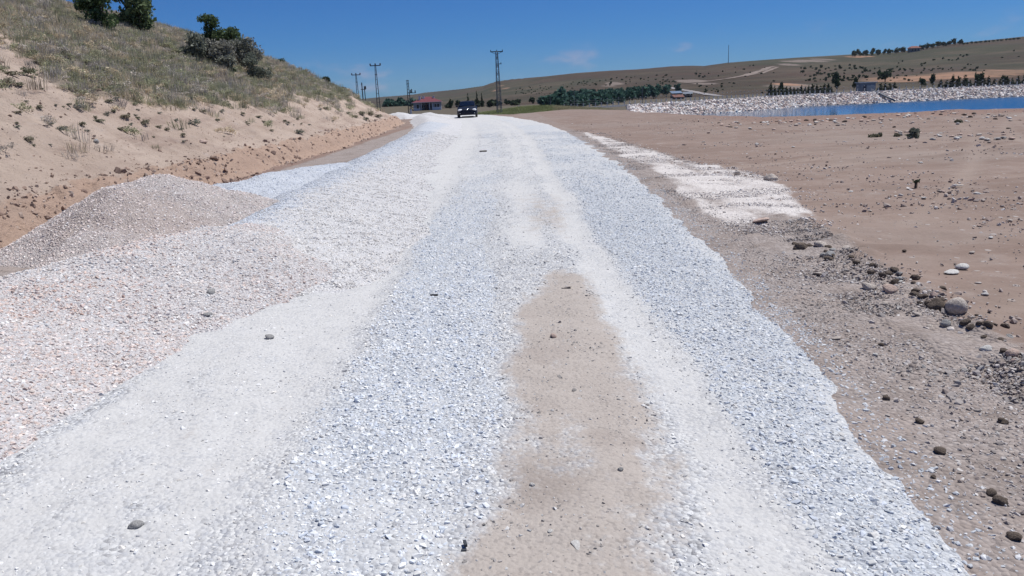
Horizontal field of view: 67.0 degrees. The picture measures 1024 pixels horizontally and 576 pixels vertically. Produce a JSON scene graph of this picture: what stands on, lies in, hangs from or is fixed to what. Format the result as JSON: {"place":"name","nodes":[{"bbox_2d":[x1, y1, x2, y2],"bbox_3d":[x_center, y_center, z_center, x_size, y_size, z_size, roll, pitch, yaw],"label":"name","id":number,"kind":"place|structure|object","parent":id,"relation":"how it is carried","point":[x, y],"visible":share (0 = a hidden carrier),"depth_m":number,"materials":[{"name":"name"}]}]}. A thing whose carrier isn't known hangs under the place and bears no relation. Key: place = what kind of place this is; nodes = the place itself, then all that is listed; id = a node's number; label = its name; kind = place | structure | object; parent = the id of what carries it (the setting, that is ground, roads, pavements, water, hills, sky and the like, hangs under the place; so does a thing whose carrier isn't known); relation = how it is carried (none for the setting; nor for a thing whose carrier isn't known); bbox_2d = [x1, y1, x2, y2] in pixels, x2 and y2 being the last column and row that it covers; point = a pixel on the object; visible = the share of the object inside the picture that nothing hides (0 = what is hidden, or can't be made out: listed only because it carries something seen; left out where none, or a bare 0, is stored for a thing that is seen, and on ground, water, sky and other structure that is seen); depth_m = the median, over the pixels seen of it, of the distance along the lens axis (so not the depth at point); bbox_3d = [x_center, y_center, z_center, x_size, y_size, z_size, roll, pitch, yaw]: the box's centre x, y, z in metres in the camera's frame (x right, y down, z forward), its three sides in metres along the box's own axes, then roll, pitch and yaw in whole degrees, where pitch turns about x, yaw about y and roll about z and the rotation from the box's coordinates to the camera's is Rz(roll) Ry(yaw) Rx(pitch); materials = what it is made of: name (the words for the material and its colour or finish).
{"place":"outdoors","nodes":[
{"label":"outdoors","id":0,"kind":"place"},
{"bbox_2d":[0,0,405,247],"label":"hillside","id":1,"kind":"structure","parent":0,"point":[20,175],"depth_m":18.04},
{"bbox_2d":[2,76,15,85],"bbox_3d":[-11.026,-4.539,16.971,0.316,0.212,0.438,6,16,31],"label":"weed bush","id":2,"kind":"object","parent":1,"relation":"on","point":[10,79],"visible":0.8,"depth_m":16.93,"materials":[{"name":"green plant"}]},
{"bbox_2d":[0,71,21,76],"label":"weed bush","id":3,"kind":"object","parent":1,"relation":"on","point":[9,73],"visible":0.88,"depth_m":17.81,"materials":[{"name":"green plant"}]},
{"bbox_2d":[23,135,36,142],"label":"weed bush","id":4,"kind":"object","parent":1,"relation":"on","point":[30,138],"visible":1,"depth_m":13.78,"materials":[{"name":"green plant"}]},
{"bbox_2d":[20,66,40,78],"bbox_3d":[-11.838,-5.284,18.993,0.560,0.327,0.425,2,15,19],"label":"weed bush","id":5,"kind":"object","parent":1,"relation":"on","point":[29,70],"visible":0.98,"depth_m":18.92,"materials":[{"name":"green plant"}]},
{"bbox_2d":[73,103,85,109],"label":"weed bush","id":6,"kind":"object","parent":1,"relation":"on","point":[80,106],"visible":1,"depth_m":17.57,"materials":[{"name":"green plant"}]},
{"bbox_2d":[72,0,118,30],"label":"tree","id":7,"kind":"object","parent":1,"relation":"on","point":[93,8],"visible":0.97,"depth_m":33.11,"materials":[{"name":"green plant"}]},
{"bbox_2d":[111,0,156,31],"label":"tree","id":8,"kind":"object","parent":1,"relation":"on","point":[137,14],"visible":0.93,"depth_m":38.59,"materials":[{"name":"green plant"}]},
{"bbox_2d":[0,0,379,151],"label":"grass","id":9,"kind":"structure","parent":1,"relation":"on","point":[110,69],"depth_m":26.89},
{"bbox_2d":[176,30,208,59],"bbox_3d":[-15.120,-11.249,36.382,1.630,1.662,1.522,-3,14,0],"label":"shrub","id":10,"kind":"object","parent":1,"relation":"on","point":[196,45],"visible":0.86,"depth_m":36.10,"materials":[{"name":"plant"}]},
{"bbox_2d":[196,13,219,41],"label":"bush","id":11,"kind":"object","parent":1,"relation":"on","point":[211,20],"visible":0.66,"depth_m":46.13,"materials":[{"name":"green plant"}]},
{"bbox_2d":[203,38,237,62],"bbox_3d":[-14.100,-11.188,37.254,1.826,1.644,1.675,-3,14,0],"label":"shrub","id":12,"kind":"object","parent":1,"relation":"on","point":[220,47],"visible":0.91,"depth_m":36.87,"materials":[{"name":"plant"}]},
{"bbox_2d":[214,54,236,69],"bbox_3d":[-13.379,-10.329,36.329,1.131,1.203,1.237,-3,14,0],"label":"shrub","id":13,"kind":"object","parent":1,"relation":"on","point":[227,61],"visible":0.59,"depth_m":36.03,"materials":[{"name":"plant"}]},
{"bbox_2d":[208,26,245,49],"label":"bush","id":14,"kind":"object","parent":1,"relation":"on","point":[230,33],"visible":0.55,"depth_m":46.11,"materials":[{"name":"green plant"}]},
{"bbox_2d":[228,34,264,69],"bbox_3d":[-13.820,-11.905,39.750,2.294,2.159,2.238,-3,14,0],"label":"shrub","id":15,"kind":"object","parent":1,"relation":"on","point":[247,42],"visible":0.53,"depth_m":39.27,"materials":[{"name":"plant"}]},
{"bbox_2d":[242,51,273,80],"bbox_3d":[-12.470,-10.691,37.853,1.491,1.807,1.181,-6,14,-14],"label":"shrub","id":16,"kind":"object","parent":1,"relation":"on","point":[250,59],"visible":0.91,"depth_m":37.59,"materials":[{"name":"green plant"}]},
{"bbox_2d":[461,540,466,551],"bbox_3d":[-0.171,0.930,2.789,0.023,0.025,0.046,-3,14,0],"label":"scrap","id":17,"kind":"object","parent":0,"point":[465,545],"visible":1,"depth_m":2.78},
{"bbox_2d":[0,114,968,575],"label":"road","id":18,"kind":"structure","parent":0,"point":[600,478],"depth_m":3.69,"materials":[{"name":"gravel"}]},
{"bbox_2d":[128,520,143,528],"bbox_3d":[-1.472,0.927,3.026,0.054,0.033,0.045,0,14,11],"label":"rock","id":19,"kind":"object","parent":18,"relation":"on","point":[135,524],"visible":1,"depth_m":3.01,"materials":[{"name":"grey stone"}]},
{"bbox_2d":[0,174,278,267],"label":"gravel heap","id":20,"kind":"object","parent":18,"relation":"on","point":[131,218],"visible":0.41,"depth_m":9.23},
{"bbox_2d":[0,223,335,460],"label":"gravel heap","id":21,"kind":"object","parent":18,"relation":"on","point":[130,300],"visible":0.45,"depth_m":5.61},
{"bbox_2d":[206,288,214,293],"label":"rock","id":22,"kind":"object","parent":21,"relation":"on","point":[211,291],"visible":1,"depth_m":6.13,"materials":[{"name":"grey stone"}]},
{"bbox_2d":[265,334,273,339],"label":"rock","id":23,"kind":"object","parent":18,"relation":"on","point":[269,336],"visible":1,"depth_m":5.42,"materials":[{"name":"grey stone"}]},
{"bbox_2d":[214,163,349,197],"bbox_3d":[-4.424,-2.129,15.466,3.940,0.569,7.541,-3,14,0],"label":"gravel heap","id":24,"kind":"object","parent":18,"relation":"on","point":[310,174],"visible":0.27,"depth_m":13.96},
{"bbox_2d":[390,112,416,118],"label":"gravel heap","id":25,"kind":"object","parent":18,"relation":"on","point":[399,115],"visible":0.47,"depth_m":74.40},
{"bbox_2d":[456,101,478,117],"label":"car","id":26,"kind":"object","parent":18,"relation":"on","point":[467,108],"visible":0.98,"depth_m":67.90,"materials":[{"name":"black paint"}]},
{"bbox_2d":[571,540,579,549],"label":"rock","id":27,"kind":"object","parent":18,"relation":"on","point":[575,544],"visible":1,"depth_m":2.78,"materials":[{"name":"white stone"}]},
{"bbox_2d":[0,83,1023,575],"bbox_3d":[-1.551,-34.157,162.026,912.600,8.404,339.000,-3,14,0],"label":"ground","id":28,"kind":"structure","parent":0,"point":[880,235],"depth_m":8.19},
{"bbox_2d":[361,83,365,101],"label":"power pole","id":29,"kind":"object","parent":28,"relation":"on","point":[362,89],"visible":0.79,"depth_m":198.20,"materials":[{"name":"metal"}]},
{"bbox_2d":[370,63,380,110],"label":"power pole","id":30,"kind":"object","parent":28,"relation":"on","point":[375,65],"visible":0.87,"depth_m":154.29,"materials":[{"name":"metal"}]},
{"bbox_2d":[403,97,416,106],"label":"tree","id":31,"kind":"object","parent":28,"relation":"on","point":[406,103],"visible":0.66,"depth_m":306.55,"materials":[{"name":"green plant"}]},
{"bbox_2d":[407,80,415,113],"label":"power pole","id":32,"kind":"object","parent":28,"relation":"on","point":[410,91],"visible":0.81,"depth_m":222.84,"materials":[{"name":"metal"}]},
{"bbox_2d":[412,96,442,110],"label":"house","id":33,"kind":"structure","parent":28,"relation":"on","point":[425,103],"depth_m":292.02,"materials":[{"name":"white paint"}]},
{"bbox_2d":[412,112,449,118],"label":"gravel heap","id":34,"kind":"object","parent":28,"relation":"on","point":[435,115],"visible":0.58,"depth_m":72.03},
{"bbox_2d":[487,99,494,106],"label":"bush","id":35,"kind":"object","parent":28,"relation":"on","point":[491,102],"visible":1,"depth_m":292.99,"materials":[{"name":"green plant"}]},
{"bbox_2d":[490,49,502,112],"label":"pylon","id":36,"kind":"object","parent":28,"relation":"on","point":[497,89],"visible":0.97,"depth_m":140.13,"materials":[{"name":"metal"}]},
{"bbox_2d":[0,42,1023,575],"label":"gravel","id":37,"kind":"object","parent":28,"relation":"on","point":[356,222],"visible":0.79,"depth_m":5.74,"materials":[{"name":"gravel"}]},
{"bbox_2d":[536,96,547,104],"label":"orchard tree","id":38,"kind":"object","parent":28,"relation":"on","point":[540,100],"visible":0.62,"depth_m":216.90,"materials":[{"name":"green plant"}]},
{"bbox_2d":[544,95,558,105],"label":"bush","id":39,"kind":"object","parent":28,"relation":"on","point":[552,99],"visible":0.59,"depth_m":196.19,"materials":[{"name":"green plant"}]},
{"bbox_2d":[554,86,566,105],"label":"bush","id":40,"kind":"object","parent":28,"relation":"on","point":[561,91],"visible":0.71,"depth_m":198.81,"materials":[{"name":"green plant"}]},
{"bbox_2d":[562,96,569,105],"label":"bush","id":41,"kind":"object","parent":28,"relation":"on","point":[565,99],"visible":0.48,"depth_m":199.62,"materials":[{"name":"green plant"}]},
{"bbox_2d":[566,90,580,106],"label":"orchard tree","id":42,"kind":"object","parent":28,"relation":"on","point":[571,96],"visible":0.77,"depth_m":217.18,"materials":[{"name":"green plant"}]},
{"bbox_2d":[576,96,587,105],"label":"orchard tree","id":43,"kind":"object","parent":28,"relation":"on","point":[582,101],"visible":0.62,"depth_m":220.42,"materials":[{"name":"green plant"}]},
{"bbox_2d":[590,96,600,105],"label":"orchard tree","id":44,"kind":"object","parent":28,"relation":"on","point":[593,100],"visible":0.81,"depth_m":220.32,"materials":[{"name":"green plant"}]},
{"bbox_2d":[589,91,602,103],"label":"orchard tree","id":45,"kind":"object","parent":28,"relation":"on","point":[596,94],"visible":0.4,"depth_m":232.69,"materials":[{"name":"green plant"}]},
{"bbox_2d":[599,93,613,104],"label":"orchard tree","id":46,"kind":"object","parent":28,"relation":"on","point":[604,100],"visible":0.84,"depth_m":236.83,"materials":[{"name":"green plant"}]},
{"bbox_2d":[612,90,625,102],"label":"orchard tree","id":47,"kind":"object","parent":28,"relation":"on","point":[621,99],"visible":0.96,"depth_m":262.74,"materials":[{"name":"green plant"}]},
{"bbox_2d":[625,90,634,100],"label":"orchard tree","id":48,"kind":"object","parent":28,"relation":"on","point":[630,93],"visible":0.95,"depth_m":291.28,"materials":[{"name":"green plant"}]},
{"bbox_2d":[672,94,684,98],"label":"hut","id":49,"kind":"object","parent":28,"relation":"on","point":[679,96],"visible":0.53,"depth_m":282.40,"materials":[{"name":"beige paint"}]},
{"bbox_2d":[753,217,769,222],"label":"rock","id":50,"kind":"object","parent":28,"relation":"on","point":[760,220],"visible":0.98,"depth_m":9.14,"materials":[{"name":"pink stone"}]},
{"bbox_2d":[766,82,774,95],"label":"conifer","id":51,"kind":"object","parent":28,"relation":"on","point":[770,90],"visible":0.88,"depth_m":257.18,"materials":[{"name":"plant"}]},
{"bbox_2d":[763,174,777,180],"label":"rock","id":52,"kind":"object","parent":28,"relation":"on","point":[770,177],"visible":0.86,"depth_m":13.42,"materials":[{"name":"stone"}]},
{"bbox_2d":[564,78,1023,106],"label":"fence","id":53,"kind":"object","parent":28,"relation":"on","point":[777,93],"visible":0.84,"depth_m":226.17,"materials":[{"name":"metal"}]},
{"bbox_2d":[793,242,806,249],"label":"clod","id":54,"kind":"object","parent":28,"relation":"on","point":[800,245],"visible":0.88,"depth_m":7.70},
{"bbox_2d":[592,84,1022,107],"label":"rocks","id":55,"kind":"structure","parent":28,"relation":"on","point":[785,95],"depth_m":230.51,"materials":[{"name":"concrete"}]},
{"bbox_2d":[814,241,826,246],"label":"rock","id":56,"kind":"object","parent":28,"relation":"on","point":[819,244],"visible":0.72,"depth_m":7.68,"materials":[{"name":"stone"}]},
{"bbox_2d":[825,251,834,256],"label":"clod","id":57,"kind":"object","parent":28,"relation":"on","point":[828,253],"visible":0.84,"depth_m":7.32,"materials":[{"name":"grey stone"}]},
{"bbox_2d":[831,71,840,88],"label":"tree","id":58,"kind":"object","parent":28,"relation":"on","point":[835,80],"visible":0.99,"depth_m":276.03,"materials":[{"name":"green plant"}]},
{"bbox_2d":[852,76,858,90],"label":"tree","id":59,"kind":"object","parent":28,"relation":"on","point":[854,82],"visible":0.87,"depth_m":276.44,"materials":[{"name":"green plant"}]},
{"bbox_2d":[856,82,875,90],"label":"shed","id":60,"kind":"structure","parent":28,"relation":"on","point":[860,85],"depth_m":240.24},
{"bbox_2d":[861,282,876,289],"bbox_3d":[2.820,-0.013,6.113,0.106,0.062,0.120,-15,26,-43],"label":"rock","id":61,"kind":"object","parent":28,"relation":"on","point":[867,286],"visible":0.98,"depth_m":6.08,"materials":[{"name":"stone"}]},
{"bbox_2d":[868,132,882,137],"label":"plant","id":62,"kind":"object","parent":28,"relation":"on","point":[876,135],"visible":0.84,"depth_m":22.66,"materials":[{"name":"green plant"}]},
{"bbox_2d":[872,90,895,100],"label":"pipe","id":63,"kind":"object","parent":28,"relation":"on","point":[881,94],"visible":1,"depth_m":232.52,"materials":[{"name":"metal"}]},
{"bbox_2d":[883,394,889,400],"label":"clod","id":64,"kind":"object","parent":28,"relation":"on","point":[886,397],"visible":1,"depth_m":4.00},
{"bbox_2d":[882,284,897,292],"bbox_3d":[2.902,0.008,5.940,0.094,0.063,0.112,-18,27,-17],"label":"rock","id":65,"kind":"object","parent":28,"relation":"on","point":[889,288],"visible":1,"depth_m":5.92,"materials":[{"name":"pink stone"}]},
{"bbox_2d":[891,278,899,284],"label":"clod","id":66,"kind":"object","parent":28,"relation":"on","point":[894,281],"visible":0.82,"depth_m":6.23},
{"bbox_2d":[905,127,920,138],"bbox_3d":[10.974,-4.083,21.191,0.437,0.657,0.446,-3,14,0],"label":"plant","id":67,"kind":"object","parent":28,"relation":"on","point":[914,132],"visible":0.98,"depth_m":21.05,"materials":[{"name":"green plant"}]},
{"bbox_2d":[910,274,920,279],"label":"clod","id":68,"kind":"object","parent":28,"relation":"on","point":[914,277],"visible":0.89,"depth_m":6.25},
{"bbox_2d":[913,179,919,187],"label":"plant","id":69,"kind":"object","parent":28,"relation":"on","point":[915,182],"visible":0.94,"depth_m":11.57,"materials":[{"name":"green plant"}]},
{"bbox_2d":[915,418,924,423],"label":"clod","id":70,"kind":"object","parent":28,"relation":"on","point":[919,421],"visible":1,"depth_m":3.71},
{"bbox_2d":[918,77,926,87],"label":"tree","id":71,"kind":"object","parent":28,"relation":"on","point":[922,81],"visible":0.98,"depth_m":276.78,"materials":[{"name":"green plant"}]},
{"bbox_2d":[929,73,935,84],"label":"tree","id":72,"kind":"object","parent":28,"relation":"on","point":[932,79],"visible":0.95,"depth_m":276.14,"materials":[{"name":"green plant"}]},
{"bbox_2d":[926,297,944,310],"bbox_3d":[2.997,0.120,5.461,0.114,0.102,0.122,-15,8,-11],"label":"rock","id":73,"kind":"object","parent":28,"relation":"on","point":[936,303],"visible":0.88,"depth_m":5.43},
{"bbox_2d":[934,446,946,454],"bbox_3d":[1.889,0.719,3.414,0.051,0.036,0.054,8,19,16],"label":"clod","id":74,"kind":"object","parent":28,"relation":"on","point":[940,450],"visible":1,"depth_m":3.40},
{"bbox_2d":[940,319,950,326],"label":"rock","id":75,"kind":"object","parent":28,"relation":"on","point":[945,323],"visible":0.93,"depth_m":5.05,"materials":[{"name":"grey stone"}]},
{"bbox_2d":[944,269,958,273],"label":"rock","id":76,"kind":"object","parent":28,"relation":"on","point":[952,271],"visible":1,"depth_m":6.57,"materials":[{"name":"white stone"}]},
{"bbox_2d":[949,74,956,86],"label":"conifer","id":77,"kind":"object","parent":28,"relation":"on","point":[951,83],"visible":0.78,"depth_m":257.57,"materials":[{"name":"plant"}]},
{"bbox_2d":[945,297,967,314],"bbox_3d":[3.095,0.133,5.388,0.148,0.137,0.128,-12,14,-15],"label":"rock","id":78,"kind":"object","parent":28,"relation":"on","point":[957,305],"visible":0.95,"depth_m":5.34,"materials":[{"name":"stone"}]},
{"bbox_2d":[955,76,960,86],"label":"conifer","id":79,"kind":"object","parent":28,"relation":"on","point":[958,80],"visible":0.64,"depth_m":260.69,"materials":[{"name":"plant"}]},
{"bbox_2d":[954,263,968,269],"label":"rock","id":80,"kind":"object","parent":28,"relation":"on","point":[962,266],"visible":1,"depth_m":6.70,"materials":[{"name":"white stone"}]},
{"bbox_2d":[960,75,969,86],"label":"conifer","id":81,"kind":"object","parent":28,"relation":"on","point":[965,82],"visible":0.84,"depth_m":256.21,"materials":[{"name":"plant"}]},
{"bbox_2d":[959,318,970,325],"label":"clod","id":82,"kind":"object","parent":28,"relation":"on","point":[966,321],"visible":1,"depth_m":4.97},
{"bbox_2d":[966,323,974,329],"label":"clod","id":83,"kind":"object","parent":28,"relation":"on","point":[970,326],"visible":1,"depth_m":4.92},
{"bbox_2d":[972,75,979,85],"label":"conifer","id":84,"kind":"object","parent":28,"relation":"on","point":[977,80],"visible":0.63,"depth_m":261.97,"materials":[{"name":"plant"}]},
{"bbox_2d":[974,71,984,80],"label":"tree","id":85,"kind":"object","parent":28,"relation":"on","point":[980,75],"visible":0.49,"depth_m":276.30,"materials":[{"name":"green plant"}]},
{"bbox_2d":[978,75,986,85],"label":"conifer","id":86,"kind":"object","parent":28,"relation":"on","point":[983,81],"visible":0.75,"depth_m":255.83,"materials":[{"name":"plant"}]},
{"bbox_2d":[979,345,991,350],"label":"rock","id":87,"kind":"object","parent":28,"relation":"on","point":[986,348],"visible":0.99,"depth_m":4.53,"materials":[{"name":"white stone"}]},
{"bbox_2d":[982,321,992,328],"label":"clod","id":88,"kind":"object","parent":28,"relation":"on","point":[989,324],"visible":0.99,"depth_m":4.88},
{"bbox_2d":[986,488,996,496],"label":"clod","id":89,"kind":"object","parent":28,"relation":"on","point":[991,492],"visible":0.92,"depth_m":3.04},
{"bbox_2d":[992,495,1008,505],"bbox_3d":[1.891,0.823,2.994,0.058,0.041,0.048,5,21,-11],"label":"clod","id":90,"kind":"object","parent":28,"relation":"on","point":[999,500],"visible":1,"depth_m":2.98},
{"bbox_2d":[997,417,1008,423],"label":"clod","id":91,"kind":"object","parent":28,"relation":"on","point":[1002,420],"visible":1,"depth_m":3.68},
{"bbox_2d":[1000,323,1009,328],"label":"clod","id":92,"kind":"object","parent":28,"relation":"on","point":[1005,325],"visible":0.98,"depth_m":5.00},
{"bbox_2d":[1001,76,1009,84],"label":"conifer","id":93,"kind":"object","parent":28,"relation":"on","point":[1007,80],"visible":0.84,"depth_m":257.15,"materials":[{"name":"plant"}]},
{"bbox_2d":[1005,348,1019,356],"bbox_3d":[2.842,0.368,4.395,0.074,0.048,0.074,-8,15,-22],"label":"rock","id":94,"kind":"object","parent":28,"relation":"on","point":[1012,352],"visible":1,"depth_m":4.37,"materials":[{"name":"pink stone"}]},
{"bbox_2d":[1006,531,1022,540],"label":"clod","id":95,"kind":"object","parent":28,"relation":"on","point":[1015,536],"visible":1,"depth_m":2.75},
{"bbox_2d":[66,0,1023,98],"label":"sky","id":96,"kind":"structure","parent":0,"point":[434,45],"materials":[{"name":"blue"}]},
{"bbox_2d":[360,37,1023,108],"bbox_3d":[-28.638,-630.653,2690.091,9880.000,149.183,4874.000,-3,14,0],"label":"hills","id":97,"kind":"structure","parent":0,"point":[990,54],"depth_m":628.86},
{"bbox_2d":[636,85,648,99],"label":"orchard tree","id":98,"kind":"object","parent":97,"relation":"on","point":[639,92],"visible":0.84,"depth_m":317.93,"materials":[{"name":"green plant"}]},
{"bbox_2d":[649,85,658,98],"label":"orchard tree","id":99,"kind":"object","parent":97,"relation":"on","point":[653,92],"visible":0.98,"depth_m":335.36,"materials":[{"name":"green plant"}]},
{"bbox_2d":[661,84,670,96],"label":"orchard tree","id":100,"kind":"object","parent":97,"relation":"on","point":[664,90],"visible":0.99,"depth_m":362.69,"materials":[{"name":"green plant"}]},
{"bbox_2d":[670,91,681,97],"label":"hut","id":101,"kind":"object","parent":97,"relation":"on","point":[676,92],"visible":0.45,"depth_m":321.34,"materials":[{"name":"white paint"}]},
{"bbox_2d":[674,83,681,90],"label":"orchard tree","id":102,"kind":"object","parent":97,"relation":"on","point":[677,87],"visible":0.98,"depth_m":393.26,"materials":[{"name":"green plant"}]},
{"bbox_2d":[683,91,692,97],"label":"hut","id":103,"kind":"object","parent":97,"relation":"on","point":[687,94],"visible":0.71,"depth_m":326.04,"materials":[{"name":"white paint"}]},
{"bbox_2d":[877,69,892,81],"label":"tree","id":104,"kind":"object","parent":97,"relation":"on","point":[884,75],"visible":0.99,"depth_m":387.80,"materials":[{"name":"green plant"}]},
{"bbox_2d":[907,46,920,52],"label":"house","id":105,"kind":"structure","parent":97,"relation":"on","point":[913,48],"depth_m":800.99,"materials":[{"name":"white paint"}]},
{"bbox_2d":[672,87,725,95],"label":"path","id":106,"kind":"structure","parent":0,"point":[698,92],"depth_m":380.49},
{"bbox_2d":[687,66,775,82],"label":"path","id":107,"kind":"structure","parent":0,"point":[763,69],"depth_m":596.11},
{"bbox_2d":[740,67,777,76],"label":"path","id":108,"kind":"structure","parent":0,"point":[764,71],"depth_m":633.33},
{"bbox_2d":[699,96,1023,116],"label":"water","id":109,"kind":"structure","parent":0,"point":[977,104],"depth_m":188.93,"materials":[{"name":"blue liquid"}]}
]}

